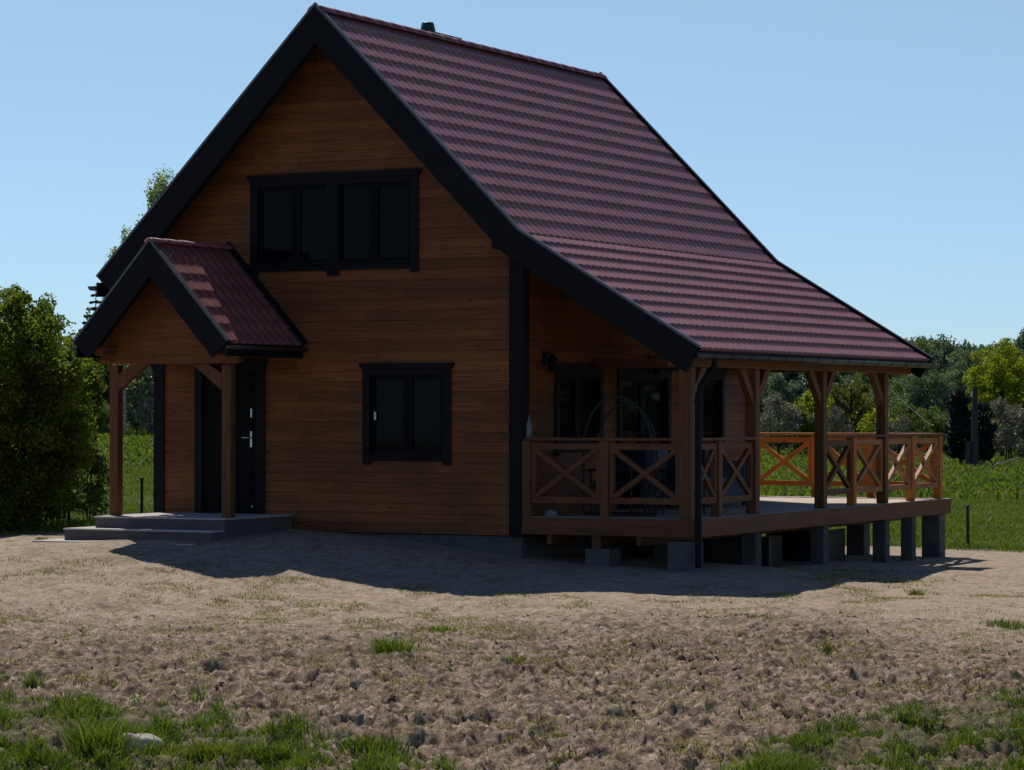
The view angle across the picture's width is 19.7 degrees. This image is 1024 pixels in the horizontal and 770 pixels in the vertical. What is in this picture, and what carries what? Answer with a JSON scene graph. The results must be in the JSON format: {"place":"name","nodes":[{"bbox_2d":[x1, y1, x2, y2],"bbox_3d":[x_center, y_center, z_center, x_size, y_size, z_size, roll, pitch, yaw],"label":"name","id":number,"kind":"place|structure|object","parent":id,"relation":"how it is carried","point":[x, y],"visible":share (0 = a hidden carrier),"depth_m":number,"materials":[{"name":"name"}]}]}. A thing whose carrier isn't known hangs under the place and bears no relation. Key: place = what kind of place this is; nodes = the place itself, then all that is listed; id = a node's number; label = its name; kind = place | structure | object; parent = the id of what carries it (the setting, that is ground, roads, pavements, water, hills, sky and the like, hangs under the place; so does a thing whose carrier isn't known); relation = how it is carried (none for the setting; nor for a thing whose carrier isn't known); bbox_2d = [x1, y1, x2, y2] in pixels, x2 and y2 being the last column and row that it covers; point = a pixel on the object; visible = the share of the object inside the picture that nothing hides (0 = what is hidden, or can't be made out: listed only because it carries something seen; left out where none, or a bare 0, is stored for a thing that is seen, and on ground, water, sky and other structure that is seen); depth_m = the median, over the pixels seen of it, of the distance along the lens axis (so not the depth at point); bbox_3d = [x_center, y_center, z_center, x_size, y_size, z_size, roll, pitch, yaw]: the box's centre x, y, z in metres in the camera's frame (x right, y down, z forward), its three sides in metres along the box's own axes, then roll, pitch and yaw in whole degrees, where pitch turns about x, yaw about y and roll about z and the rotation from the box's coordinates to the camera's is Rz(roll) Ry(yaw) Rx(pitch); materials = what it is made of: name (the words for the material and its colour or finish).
{"place":"outdoors","nodes":[
{"label":"outdoors","id":0,"kind":"place"},
{"bbox_2d":[0,400,1023,769],"bbox_3d":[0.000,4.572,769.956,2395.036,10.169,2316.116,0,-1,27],"label":"ground","id":1,"kind":"structure","parent":0,"point":[336,562],"depth_m":28.90,"materials":[{"name":"soil"}]},
{"bbox_2d":[37,292,61,345],"bbox_3d":[-8.854,0.486,55.985,0.878,4.510,0.942,0,-1,27],"label":"sapling","id":2,"kind":"object","parent":1,"relation":"on","point":[52,300],"visible":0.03,"depth_m":55.95,"materials":[{"name":"green plant"}]},
{"bbox_2d":[0,281,106,531],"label":"bush","id":3,"kind":"object","parent":1,"relation":"on","point":[45,428],"visible":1,"depth_m":47.39,"materials":[{"name":"green plant"}]},
{"bbox_2d":[67,476,70,524],"bbox_3d":[-7.361,1.975,48.984,0.065,1.222,0.065,0,-1,4],"label":"fence post","id":4,"kind":"object","parent":1,"relation":"on","point":[68,515],"depth_m":48.96,"materials":[{"name":"black metal"}]},
{"bbox_2d":[47,307,109,520],"bbox_3d":[-7.732,0.679,51.006,1.574,4.050,1.602,0,-1,27],"label":"bush","id":5,"kind":"object","parent":1,"relation":"on","point":[93,396],"visible":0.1,"depth_m":50.88,"materials":[{"name":"green plant"}]},
{"bbox_2d":[62,442,109,518],"bbox_3d":[-7.557,1.847,52.021,1.267,1.718,1.229,0,-1,-15],"label":"shrub","id":6,"kind":"object","parent":1,"relation":"on","point":[93,492],"visible":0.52,"depth_m":51.84,"materials":[{"name":"green plant"}]},
{"bbox_2d":[90,358,109,401],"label":"broadleaf tree","id":7,"kind":"object","parent":1,"relation":"on","point":[108,384],"visible":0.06,"depth_m":125.70,"materials":[{"name":"green plant"}]},
{"bbox_2d":[78,291,128,429],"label":"spruce tree","id":8,"kind":"object","parent":1,"relation":"on","point":[105,394],"visible":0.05,"depth_m":124.87,"materials":[{"name":"green plant"}]},
{"bbox_2d":[39,705,170,761],"bbox_3d":[-2.791,2.373,19.840,0.925,0.521,1.022,0,-1,-35],"label":"grass tuft","id":9,"kind":"object","parent":1,"relation":"on","point":[108,737],"visible":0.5,"depth_m":19.73,"materials":[{"name":"green plant"}]},
{"bbox_2d":[93,400,126,434],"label":"shrub","id":10,"kind":"object","parent":1,"relation":"on","point":[106,430],"visible":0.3,"depth_m":118.64,"materials":[{"name":"green plant"}]},
{"bbox_2d":[97,225,144,433],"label":"birch tree","id":11,"kind":"object","parent":1,"relation":"on","point":[124,232],"visible":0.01,"depth_m":121.93,"materials":[{"name":"green plant"}]},
{"bbox_2d":[106,364,146,428],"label":"broadleaf tree","id":12,"kind":"object","parent":1,"relation":"on","point":[126,402],"visible":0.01,"depth_m":127.77,"materials":[{"name":"green plant"}]},
{"bbox_2d":[126,364,153,430],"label":"broadleaf tree","id":13,"kind":"object","parent":1,"relation":"on","point":[140,388],"visible":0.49,"depth_m":123.79,"materials":[{"name":"green plant"}]},
{"bbox_2d":[120,733,162,749],"bbox_3d":[-2.567,2.451,20.315,0.343,0.111,0.166,0,-1,11],"label":"stone","id":14,"kind":"object","parent":1,"relation":"on","point":[143,736],"visible":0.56,"depth_m":20.26,"materials":[{"name":"grey stone"}]},
{"bbox_2d":[129,370,153,426],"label":"broadleaf tree","id":15,"kind":"object","parent":1,"relation":"on","point":[149,379],"visible":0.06,"depth_m":129.21,"materials":[{"name":"green plant"}]},
{"bbox_2d":[140,477,143,513],"bbox_3d":[-6.274,2.079,49.983,0.065,1.032,0.065,0,-1,-41],"label":"fence post","id":16,"kind":"object","parent":1,"relation":"on","point":[141,492],"visible":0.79,"depth_m":49.96,"materials":[{"name":"black metal"}]},
{"bbox_2d":[138,396,153,433],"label":"flowering shrub","id":17,"kind":"object","parent":1,"relation":"on","point":[148,406],"visible":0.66,"depth_m":117.83,"materials":[{"name":"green plant"}]},
{"bbox_2d":[134,164,176,378],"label":"birch tree","id":18,"kind":"object","parent":1,"relation":"on","point":[159,187],"visible":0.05,"depth_m":119.95,"materials":[{"name":"green plant"}]},
{"bbox_2d":[32,512,292,545],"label":"entrance steps","id":19,"kind":"structure","parent":1,"relation":"on","point":[207,527],"depth_m":39.78,"materials":[{"name":"concrete"}]},
{"bbox_2d":[178,732,253,763],"bbox_3d":[-2.026,2.498,19.960,0.637,0.342,0.667,0,-1,27],"label":"grass tuft","id":20,"kind":"object","parent":1,"relation":"on","point":[210,752],"visible":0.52,"depth_m":19.95,"materials":[{"name":"green plant"}]},
{"bbox_2d":[210,594,235,604],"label":"grass tuft","id":21,"kind":"object","parent":1,"relation":"on","point":[217,600],"visible":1,"depth_m":34.30,"materials":[{"name":"green plant"}]},
{"bbox_2d":[326,725,427,761],"bbox_3d":[-0.935,2.532,20.408,0.789,0.364,0.685,0,-1,27],"label":"grass tuft","id":22,"kind":"object","parent":1,"relation":"on","point":[366,743],"visible":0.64,"depth_m":20.36,"materials":[{"name":"green plant"}]},
{"bbox_2d":[363,632,425,653],"bbox_3d":[-1.120,2.422,27.375,0.593,0.335,0.639,0,-1,-34],"label":"grass tuft","id":23,"kind":"object","parent":1,"relation":"on","point":[381,646],"visible":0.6,"depth_m":27.32,"materials":[{"name":"green plant"}]},
{"bbox_2d":[420,623,456,633],"bbox_3d":[-0.729,2.577,31.214,0.452,0.139,0.442,0,-1,27],"label":"grass tuft","id":24,"kind":"object","parent":1,"relation":"on","point":[444,628],"visible":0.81,"depth_m":31.16,"materials":[{"name":"green plant"}]},
{"bbox_2d":[70,2,939,567],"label":"timber house","id":25,"kind":"structure","parent":1,"relation":"on","point":[368,276],"depth_m":40.56,"materials":[{"name":"wood"}]},
{"bbox_2d":[194,359,267,513],"bbox_3d":[-3.952,0.719,41.312,1.234,2.155,0.149,0,-1,27],"label":"front door","id":26,"kind":"structure","parent":25,"relation":"in","point":[249,374],"depth_m":41.25,"materials":[{"name":"paint"}]},
{"bbox_2d":[246,169,421,275],"bbox_3d":[-2.452,-2.213,40.599,2.769,1.425,0.145,0,-1,27],"label":"window","id":27,"kind":"structure","parent":25,"relation":"in","point":[332,222],"depth_m":40.57,"materials":[{"name":"glass"}]},
{"bbox_2d":[358,362,453,464],"bbox_3d":[-1.424,0.392,40.058,1.469,1.385,0.145,0,-1,27],"label":"window","id":28,"kind":"structure","parent":25,"relation":"in","point":[406,407],"depth_m":40.06,"materials":[{"name":"glass"}]},
{"bbox_2d":[554,364,605,455],"bbox_3d":[0.917,0.344,40.816,0.145,1.255,1.639,0,-1,27],"label":"window","id":29,"kind":"structure","parent":25,"relation":"in","point":[579,388],"depth_m":40.80,"materials":[{"name":"glass"}]},
{"bbox_2d":[616,368,672,509],"bbox_3d":[1.901,0.792,42.796,0.120,2.115,1.969,0,-1,27],"label":"patio door","id":30,"kind":"structure","parent":25,"relation":"in","point":[652,392],"depth_m":42.78,"materials":[{"name":"paint"}]},
{"bbox_2d":[702,370,726,449],"bbox_3d":[2.893,0.380,44.747,0.145,1.255,1.699,0,-1,27],"label":"window","id":31,"kind":"structure","parent":25,"relation":"in","point":[713,393],"depth_m":45.22,"materials":[{"name":"glass"}]},
{"bbox_2d":[1,599,1021,769],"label":"soil clods","id":32,"kind":"object","parent":1,"relation":"on","point":[235,664],"visible":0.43,"depth_m":25.05,"materials":[{"name":"brown soil"}]},
{"bbox_2d":[0,662,1023,769],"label":"grass","id":33,"kind":"structure","parent":1,"relation":"on","point":[302,758],"depth_m":20.40,"materials":[{"name":"green plant"}]},
{"bbox_2d":[0,540,1023,769],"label":"weeds","id":34,"kind":"object","parent":1,"relation":"on","point":[528,639],"visible":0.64,"depth_m":29.91,"materials":[{"name":"green plant"}]},
{"bbox_2d":[0,463,1023,552],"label":"meadow grass","id":35,"kind":"structure","parent":1,"relation":"on","point":[996,529],"depth_m":59.72,"materials":[{"name":"green plant"}]},
{"bbox_2d":[1,556,1023,769],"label":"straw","id":36,"kind":"object","parent":1,"relation":"on","point":[490,655],"visible":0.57,"depth_m":29.32,"materials":[{"name":"plant"}]},
{"bbox_2d":[502,649,529,664],"bbox_3d":[0.013,2.486,26.637,0.273,0.237,0.344,0,-1,27],"label":"grass tuft","id":37,"kind":"object","parent":1,"relation":"on","point":[517,658],"visible":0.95,"depth_m":26.65,"materials":[{"name":"green plant"}]},
{"bbox_2d":[539,730,565,738],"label":"grass tuft","id":38,"kind":"object","parent":1,"relation":"on","point":[553,735],"visible":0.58,"depth_m":20.93,"materials":[{"name":"green plant"}]},
{"bbox_2d":[522,432,950,571],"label":"terrace","id":39,"kind":"structure","parent":1,"relation":"on","point":[794,528],"depth_m":41.13,"materials":[{"name":"wood"}]},
{"bbox_2d":[526,416,531,436],"bbox_3d":[0.225,0.552,39.242,0.072,0.290,0.072,0,-1,27],"label":"bottle","id":40,"kind":"object","parent":39,"relation":"on","point":[528,428],"visible":1,"depth_m":39.21,"materials":[{"name":"grey glass"}]},
{"bbox_2d":[587,450,647,511],"bbox_3d":[1.466,1.288,40.078,0.690,0.930,0.641,0,-1,27],"label":"garden chair","id":41,"kind":"object","parent":39,"relation":"on","point":[626,473],"visible":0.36,"depth_m":40.16,"materials":[{"name":"blue fabric"}]},
{"bbox_2d":[582,395,657,515],"bbox_3d":[1.450,0.935,39.406,1.056,1.607,0.218,0,-1,27],"label":"hoop frame","id":42,"kind":"object","parent":39,"relation":"on","point":[644,415],"visible":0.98,"depth_m":39.32,"materials":[{"name":"black metal"}]},
{"bbox_2d":[640,450,745,508],"bbox_3d":[2.668,1.342,43.127,0.850,0.878,2.310,0,-1,27],"label":"sofa","id":43,"kind":"object","parent":39,"relation":"on","point":[734,488],"visible":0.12,"depth_m":42.59,"materials":[{"name":"grey fabric"}]},
{"bbox_2d":[760,376,789,435],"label":"broadleaf tree","id":44,"kind":"object","parent":1,"relation":"on","point":[765,394],"visible":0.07,"depth_m":189.46,"materials":[{"name":"green plant"}]},
{"bbox_2d":[760,391,802,454],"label":"flowering shrub","id":45,"kind":"object","parent":1,"relation":"on","point":[789,415],"visible":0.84,"depth_m":157.50,"materials":[{"name":"green plant"}]},
{"bbox_2d":[760,372,805,420],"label":"broadleaf tree","id":46,"kind":"object","parent":1,"relation":"on","point":[786,376],"visible":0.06,"depth_m":254.05,"materials":[{"name":"green plant"}]},
{"bbox_2d":[762,373,805,431],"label":"broadleaf tree","id":47,"kind":"object","parent":1,"relation":"on","point":[778,383],"visible":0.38,"depth_m":184.70,"materials":[{"name":"green plant"}]},
{"bbox_2d":[785,372,802,403],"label":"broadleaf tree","id":48,"kind":"object","parent":1,"relation":"on","point":[792,375],"visible":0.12,"depth_m":249.16,"materials":[{"name":"green plant"}]},
{"bbox_2d":[773,403,833,452],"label":"shrub","id":49,"kind":"object","parent":1,"relation":"on","point":[797,444],"visible":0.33,"depth_m":159.30,"materials":[{"name":"green plant"}]},
{"bbox_2d":[799,384,813,442],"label":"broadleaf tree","id":50,"kind":"object","parent":1,"relation":"on","point":[807,387],"visible":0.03,"depth_m":189.92,"materials":[{"name":"green plant"}]},
{"bbox_2d":[801,372,811,411],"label":"broadleaf tree","id":51,"kind":"object","parent":1,"relation":"on","point":[804,377],"depth_m":262.08,"materials":[{"name":"green plant"}]},
{"bbox_2d":[791,390,835,453],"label":"shrub","id":52,"kind":"object","parent":1,"relation":"on","point":[807,398],"visible":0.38,"depth_m":159.69,"materials":[{"name":"green plant"}]},
{"bbox_2d":[817,639,838,654],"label":"grass tuft","id":53,"kind":"object","parent":1,"relation":"on","point":[826,646],"visible":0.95,"depth_m":29.09,"materials":[{"name":"green plant"}]},
{"bbox_2d":[827,372,852,432],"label":"broadleaf tree","id":54,"kind":"object","parent":1,"relation":"on","point":[840,379],"visible":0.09,"depth_m":199.46,"materials":[{"name":"green plant"}]},
{"bbox_2d":[827,405,854,453],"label":"flowering shrub","id":55,"kind":"object","parent":1,"relation":"on","point":[835,416],"visible":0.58,"depth_m":156.66,"materials":[{"name":"green plant"}]},
{"bbox_2d":[837,372,858,390],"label":"broadleaf tree","id":56,"kind":"object","parent":1,"relation":"on","point":[842,374],"visible":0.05,"depth_m":249.26,"materials":[{"name":"green plant"}]},
{"bbox_2d":[827,381,875,446],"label":"broadleaf tree","id":57,"kind":"object","parent":1,"relation":"on","point":[862,406],"visible":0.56,"depth_m":164.52,"materials":[{"name":"green plant"}]},
{"bbox_2d":[843,373,877,416],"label":"broadleaf tree","id":58,"kind":"object","parent":1,"relation":"on","point":[861,378],"visible":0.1,"depth_m":194.87,"materials":[{"name":"green plant"}]},
{"bbox_2d":[856,408,904,452],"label":"shrub","id":59,"kind":"object","parent":1,"relation":"on","point":[863,428],"visible":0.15,"depth_m":157.60,"materials":[{"name":"green plant"}]},
{"bbox_2d":[865,376,901,429],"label":"broadleaf tree","id":60,"kind":"object","parent":1,"relation":"on","point":[871,393],"visible":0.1,"depth_m":189.82,"materials":[{"name":"green plant"}]},
{"bbox_2d":[888,374,905,391],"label":"broadleaf tree","id":61,"kind":"object","parent":1,"relation":"on","point":[890,377],"visible":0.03,"depth_m":247.08,"materials":[{"name":"green plant"}]},
{"bbox_2d":[888,413,915,454],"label":"flowering shrub","id":62,"kind":"object","parent":1,"relation":"on","point":[893,428],"visible":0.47,"depth_m":154.84,"materials":[{"name":"green plant"}]},
{"bbox_2d":[888,376,917,410],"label":"broadleaf tree","id":63,"kind":"object","parent":1,"relation":"on","point":[897,386],"visible":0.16,"depth_m":174.74,"materials":[{"name":"green plant"}]},
{"bbox_2d":[875,396,933,452],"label":"shrub","id":64,"kind":"object","parent":1,"relation":"on","point":[920,425],"visible":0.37,"depth_m":159.66,"materials":[{"name":"green plant"}]},
{"bbox_2d":[888,387,930,424],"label":"cable","id":65,"kind":"object","parent":1,"relation":"on","point":[908,406],"visible":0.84,"depth_m":130.93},
{"bbox_2d":[897,336,932,394],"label":"broadleaf tree","id":66,"kind":"object","parent":1,"relation":"on","point":[921,346],"visible":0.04,"depth_m":262.69,"materials":[{"name":"green plant"}]},
{"bbox_2d":[906,588,930,595],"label":"grass tuft","id":67,"kind":"object","parent":1,"relation":"on","point":[914,592],"visible":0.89,"depth_m":36.70,"materials":[{"name":"green plant"}]},
{"bbox_2d":[888,369,959,450],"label":"broadleaf tree","id":68,"kind":"object","parent":1,"relation":"on","point":[928,399],"visible":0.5,"depth_m":167.09,"materials":[{"name":"green plant"}]},
{"bbox_2d":[914,342,947,414],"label":"broadleaf tree","id":69,"kind":"object","parent":1,"relation":"on","point":[944,364],"visible":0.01,"depth_m":293.95,"materials":[{"name":"green plant"}]},
{"bbox_2d":[915,405,951,451],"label":"shrub","id":70,"kind":"object","parent":1,"relation":"on","point":[939,423],"visible":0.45,"depth_m":161.32,"materials":[{"name":"green plant"}]},
{"bbox_2d":[919,336,948,408],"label":"broadleaf tree","id":71,"kind":"object","parent":1,"relation":"on","point":[936,356],"visible":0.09,"depth_m":264.29,"materials":[{"name":"green plant"}]},
{"bbox_2d":[910,333,958,375],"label":"broadleaf tree","id":72,"kind":"object","parent":1,"relation":"on","point":[948,348],"visible":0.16,"depth_m":295.02,"materials":[{"name":"green plant"}]},
{"bbox_2d":[939,339,970,382],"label":"broadleaf tree","id":73,"kind":"object","parent":1,"relation":"on","point":[964,346],"visible":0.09,"depth_m":252.57,"materials":[{"name":"green plant"}]},
{"bbox_2d":[943,359,973,442],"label":"broadleaf tree","id":74,"kind":"object","parent":1,"relation":"on","point":[957,375],"visible":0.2,"depth_m":189.51,"materials":[{"name":"green plant"}]},
{"bbox_2d":[943,388,979,463],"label":"conifer tree","id":75,"kind":"object","parent":1,"relation":"on","point":[958,428],"visible":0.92,"depth_m":129.72,"materials":[{"name":"green plant"}]},
{"bbox_2d":[966,505,969,548],"bbox_3d":[7.724,2.506,49.979,0.065,0.947,0.065,0,-1,4],"label":"fence post","id":76,"kind":"object","parent":1,"relation":"on","point":[967,523],"visible":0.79,"depth_m":49.96,"materials":[{"name":"black metal"}]},
{"bbox_2d":[948,343,989,371],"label":"broadleaf tree","id":77,"kind":"object","parent":1,"relation":"on","point":[976,347],"visible":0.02,"depth_m":290.35,"materials":[{"name":"green plant"}]},
{"bbox_2d":[965,387,977,466],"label":"utility pole","id":78,"kind":"object","parent":1,"relation":"on","point":[971,452],"visible":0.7,"depth_m":126.88,"materials":[{"name":"grey wood"}]},
{"bbox_2d":[945,345,997,412],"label":"broadleaf tree","id":79,"kind":"object","parent":1,"relation":"on","point":[960,356],"visible":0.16,"depth_m":249.66,"materials":[{"name":"green plant"}]},
{"bbox_2d":[972,666,993,673],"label":"grass tuft","id":80,"kind":"object","parent":1,"relation":"on","point":[981,670],"visible":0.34,"depth_m":26.18,"materials":[{"name":"green plant"}]},
{"bbox_2d":[969,401,998,463],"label":"conifer tree","id":81,"kind":"object","parent":1,"relation":"on","point":[986,431],"visible":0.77,"depth_m":133.68,"materials":[{"name":"green plant"}]},
{"bbox_2d":[969,369,1000,421],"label":"broadleaf tree","id":82,"kind":"object","parent":1,"relation":"on","point":[981,375],"visible":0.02,"depth_m":199.90,"materials":[{"name":"green plant"}]},
{"bbox_2d":[961,337,1023,457],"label":"maple tree","id":83,"kind":"object","parent":1,"relation":"on","point":[1006,377],"visible":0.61,"depth_m":149.20,"materials":[{"name":"green plant"}]},
{"bbox_2d":[978,340,1022,358],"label":"broadleaf tree","id":84,"kind":"object","parent":1,"relation":"on","point":[994,345],"visible":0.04,"depth_m":289.76,"materials":[{"name":"green plant"}]},
{"bbox_2d":[980,396,1023,459],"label":"flowering shrub","id":85,"kind":"object","parent":1,"relation":"on","point":[998,405],"visible":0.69,"depth_m":139.55,"materials":[{"name":"green plant"}]},
{"bbox_2d":[984,616,1023,630],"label":"grass tuft","id":86,"kind":"object","parent":1,"relation":"on","point":[1016,625],"visible":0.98,"depth_m":32.17,"materials":[{"name":"green plant"}]},
{"bbox_2d":[994,457,1019,465],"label":"plank","id":87,"kind":"object","parent":1,"relation":"on","point":[1006,461],"visible":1,"depth_m":118.01,"materials":[{"name":"grey wood"}]},
{"bbox_2d":[1000,382,1023,457],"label":"shrub","id":88,"kind":"object","parent":1,"relation":"on","point":[1019,394],"visible":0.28,"depth_m":147.97,"materials":[{"name":"green plant"}]},
{"bbox_2d":[1015,328,1023,352],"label":"broadleaf tree","id":89,"kind":"object","parent":1,"relation":"on","point":[1020,339],"visible":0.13,"depth_m":302.24,"materials":[{"name":"green plant"}]},
{"bbox_2d":[0,0,1023,383],"label":"sky","id":90,"kind":"structure","parent":0,"point":[874,148],"materials":[{"name":"blue"}]},
{"bbox_2d":[9,407,1023,499],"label":"meadow grass","id":91,"kind":"structure","parent":0,"point":[972,481],"depth_m":99.86,"materials":[{"name":"green plant"}]},
{"bbox_2d":[544,509,557,515],"bbox_3d":[0.521,1.705,39.441,0.200,0.083,0.200,0,-1,27],"label":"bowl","id":92,"kind":"object","parent":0,"point":[550,512],"visible":1,"depth_m":39.37,"materials":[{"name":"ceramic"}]}
]}

